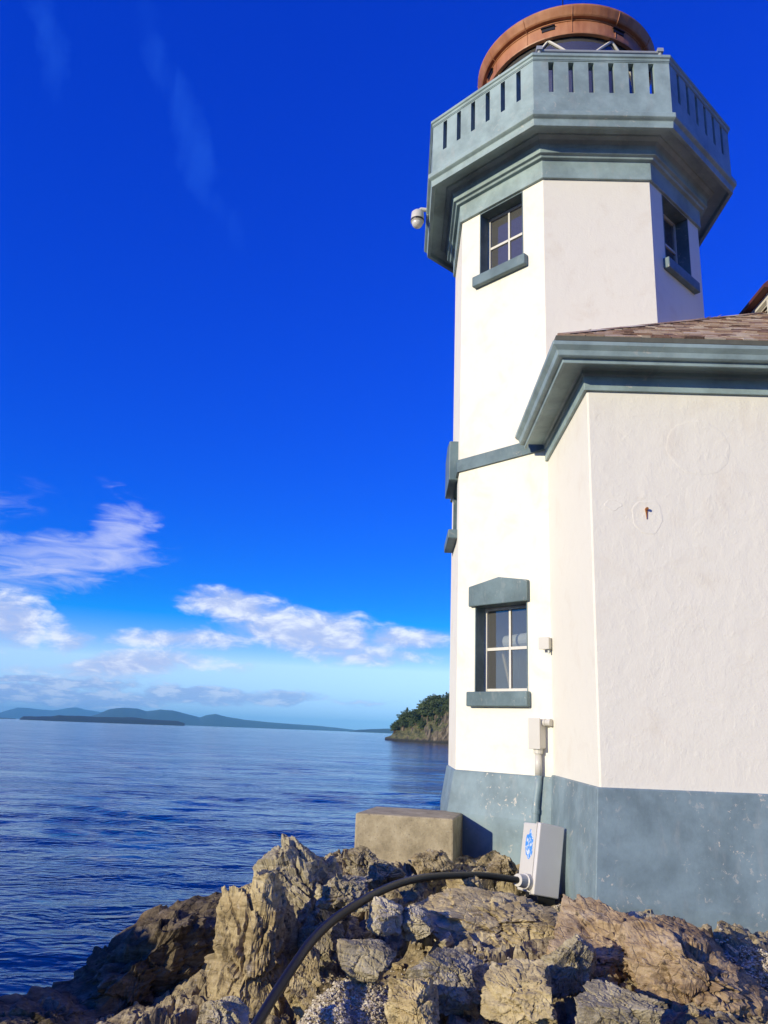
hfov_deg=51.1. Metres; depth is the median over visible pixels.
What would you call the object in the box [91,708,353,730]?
distant hills
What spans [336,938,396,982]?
boulder
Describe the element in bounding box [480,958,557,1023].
boulder
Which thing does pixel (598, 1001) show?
boulder
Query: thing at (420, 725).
evergreen tree
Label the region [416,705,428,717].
evergreen tree
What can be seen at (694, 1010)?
loose stone
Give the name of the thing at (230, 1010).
boulder
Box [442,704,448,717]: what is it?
evergreen tree
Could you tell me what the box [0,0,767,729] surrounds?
sky
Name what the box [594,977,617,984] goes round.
loose stone
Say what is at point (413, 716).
evergreen tree
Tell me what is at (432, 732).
headland
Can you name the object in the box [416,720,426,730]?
evergreen tree
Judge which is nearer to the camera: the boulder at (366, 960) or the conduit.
the boulder at (366, 960)
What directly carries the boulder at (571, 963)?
on the rocky ground
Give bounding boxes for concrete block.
[354,806,462,868]
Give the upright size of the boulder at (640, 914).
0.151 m
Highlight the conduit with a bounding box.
[531,749,542,822]
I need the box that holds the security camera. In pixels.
[411,207,428,228]
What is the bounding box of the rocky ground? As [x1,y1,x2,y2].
[93,849,767,1023]
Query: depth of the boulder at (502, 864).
7.17 m
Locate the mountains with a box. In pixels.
[0,707,101,718]
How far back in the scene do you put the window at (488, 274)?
10.06 m
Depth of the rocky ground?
5.17 m
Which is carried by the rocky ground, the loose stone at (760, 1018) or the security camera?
the loose stone at (760, 1018)
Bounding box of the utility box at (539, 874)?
[514,822,563,905]
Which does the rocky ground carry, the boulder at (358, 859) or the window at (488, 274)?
the boulder at (358, 859)
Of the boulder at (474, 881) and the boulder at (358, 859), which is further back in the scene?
the boulder at (358, 859)
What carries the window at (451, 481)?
in the lighthouse
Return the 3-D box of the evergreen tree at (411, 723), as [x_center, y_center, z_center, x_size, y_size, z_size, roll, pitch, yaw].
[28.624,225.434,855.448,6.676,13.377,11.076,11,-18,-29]
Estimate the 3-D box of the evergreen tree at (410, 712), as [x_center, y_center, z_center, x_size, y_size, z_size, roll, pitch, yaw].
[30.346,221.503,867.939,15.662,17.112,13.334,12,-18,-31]
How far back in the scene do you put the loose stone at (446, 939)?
5.15 m
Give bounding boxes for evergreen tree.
[400,720,407,730]
[402,714,411,726]
[406,717,413,727]
[407,709,416,718]
[411,713,418,718]
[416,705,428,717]
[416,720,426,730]
[417,717,424,729]
[422,710,433,722]
[427,694,436,701]
[427,700,438,706]
[434,716,441,725]
[441,696,448,710]
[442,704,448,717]
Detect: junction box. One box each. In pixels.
[528,718,552,748]
[539,637,551,653]
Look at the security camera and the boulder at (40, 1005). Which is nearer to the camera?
the boulder at (40, 1005)
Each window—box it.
[444,441,457,552]
[466,577,530,706]
[472,191,527,288]
[661,194,699,294]
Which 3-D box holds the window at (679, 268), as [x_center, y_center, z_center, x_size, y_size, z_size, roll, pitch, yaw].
[3.559,-3.281,9.908,0.800,1.055,0.265,16,-21,-42]
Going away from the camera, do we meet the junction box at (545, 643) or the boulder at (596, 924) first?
the boulder at (596, 924)
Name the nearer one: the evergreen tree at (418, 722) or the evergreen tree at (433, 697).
the evergreen tree at (418, 722)
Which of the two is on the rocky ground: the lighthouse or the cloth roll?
the lighthouse
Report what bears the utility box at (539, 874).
on the rocky ground
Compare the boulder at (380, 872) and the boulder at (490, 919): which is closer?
the boulder at (490, 919)
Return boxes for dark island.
[19,715,184,725]
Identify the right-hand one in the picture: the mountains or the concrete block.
the concrete block
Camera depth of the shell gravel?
4.43 m
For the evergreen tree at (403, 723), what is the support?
on the headland
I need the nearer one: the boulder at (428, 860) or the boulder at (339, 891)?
the boulder at (339, 891)
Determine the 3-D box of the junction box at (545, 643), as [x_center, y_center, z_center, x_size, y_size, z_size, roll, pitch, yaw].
[1.645,1.353,8.148,0.093,0.162,0.123,16,-21,-42]
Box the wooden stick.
[501,651,509,688]
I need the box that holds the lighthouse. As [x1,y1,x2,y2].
[424,0,767,933]
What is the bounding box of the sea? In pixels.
[0,719,448,995]
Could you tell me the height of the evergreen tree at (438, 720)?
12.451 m
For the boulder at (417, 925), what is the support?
on the rocky ground
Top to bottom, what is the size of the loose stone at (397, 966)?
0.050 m
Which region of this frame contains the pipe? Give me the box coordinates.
[251,871,519,1023]
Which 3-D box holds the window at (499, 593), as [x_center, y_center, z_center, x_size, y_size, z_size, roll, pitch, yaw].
[1.284,1.398,8.680,0.265,1.380,0.804,16,-21,-42]
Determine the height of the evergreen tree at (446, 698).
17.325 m
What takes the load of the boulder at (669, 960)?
on the rocky ground
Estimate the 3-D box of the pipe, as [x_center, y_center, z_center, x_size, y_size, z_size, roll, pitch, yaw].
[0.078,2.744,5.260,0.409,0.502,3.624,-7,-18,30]
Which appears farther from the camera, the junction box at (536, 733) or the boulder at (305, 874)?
the junction box at (536, 733)
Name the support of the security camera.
attached to the lighthouse
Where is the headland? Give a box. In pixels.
[385,708,448,742]
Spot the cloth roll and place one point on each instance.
(519, 639)
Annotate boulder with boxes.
[0,986,116,1023]
[196,996,250,1023]
[204,869,301,1020]
[252,834,351,933]
[284,946,320,1017]
[297,919,344,967]
[315,873,372,912]
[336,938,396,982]
[342,845,377,876]
[366,859,406,889]
[366,896,403,936]
[384,977,439,1023]
[399,873,424,903]
[401,904,434,943]
[404,946,489,1015]
[408,848,454,882]
[410,884,557,948]
[446,875,484,889]
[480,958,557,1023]
[486,853,517,875]
[541,934,596,998]
[546,894,637,995]
[574,979,667,1023]
[618,914,767,1023]
[625,911,660,918]
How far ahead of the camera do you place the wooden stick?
8.86 m
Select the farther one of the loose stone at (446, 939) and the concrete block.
the concrete block
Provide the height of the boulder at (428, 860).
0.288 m
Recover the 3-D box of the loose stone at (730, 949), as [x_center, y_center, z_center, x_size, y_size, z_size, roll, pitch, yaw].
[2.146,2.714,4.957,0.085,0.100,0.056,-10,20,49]
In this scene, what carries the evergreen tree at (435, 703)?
on the headland
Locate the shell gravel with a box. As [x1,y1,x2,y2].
[296,866,767,1023]
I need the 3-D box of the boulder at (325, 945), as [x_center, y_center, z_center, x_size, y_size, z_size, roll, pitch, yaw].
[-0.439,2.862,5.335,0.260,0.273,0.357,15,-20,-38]
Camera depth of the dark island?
6093.69 m
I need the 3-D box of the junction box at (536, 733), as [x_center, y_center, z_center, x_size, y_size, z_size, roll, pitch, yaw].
[1.557,2.195,7.955,0.123,0.297,0.227,16,-21,-42]
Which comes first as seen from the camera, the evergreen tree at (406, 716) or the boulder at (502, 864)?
the boulder at (502, 864)
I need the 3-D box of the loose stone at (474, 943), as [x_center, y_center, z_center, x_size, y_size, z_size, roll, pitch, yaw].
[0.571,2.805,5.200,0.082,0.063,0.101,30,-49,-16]
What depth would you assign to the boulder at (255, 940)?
5.13 m
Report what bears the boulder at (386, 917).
on the rocky ground
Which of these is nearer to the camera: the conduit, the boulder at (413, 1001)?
the boulder at (413, 1001)
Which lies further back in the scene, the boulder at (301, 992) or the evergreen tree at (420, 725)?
the evergreen tree at (420, 725)
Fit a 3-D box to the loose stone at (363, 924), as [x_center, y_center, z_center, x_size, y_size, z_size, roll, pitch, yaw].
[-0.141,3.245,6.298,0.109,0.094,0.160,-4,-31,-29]
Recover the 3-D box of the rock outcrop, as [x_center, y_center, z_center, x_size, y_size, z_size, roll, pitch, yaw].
[-1.792,3.409,5.692,1.712,1.293,1.121,2,-15,0]
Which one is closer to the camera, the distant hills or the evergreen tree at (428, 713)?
the evergreen tree at (428, 713)
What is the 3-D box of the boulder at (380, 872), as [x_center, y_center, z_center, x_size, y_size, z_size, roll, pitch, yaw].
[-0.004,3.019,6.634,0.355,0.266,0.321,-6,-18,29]
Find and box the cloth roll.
[502,633,526,646]
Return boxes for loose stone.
[359,919,366,929]
[392,962,404,969]
[438,932,454,947]
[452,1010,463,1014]
[469,940,476,948]
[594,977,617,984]
[688,1004,699,1016]
[725,944,738,958]
[751,1015,766,1023]
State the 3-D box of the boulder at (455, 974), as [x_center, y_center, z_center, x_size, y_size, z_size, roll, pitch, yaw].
[0.375,2.628,4.519,0.502,0.298,0.352,-1,-16,11]

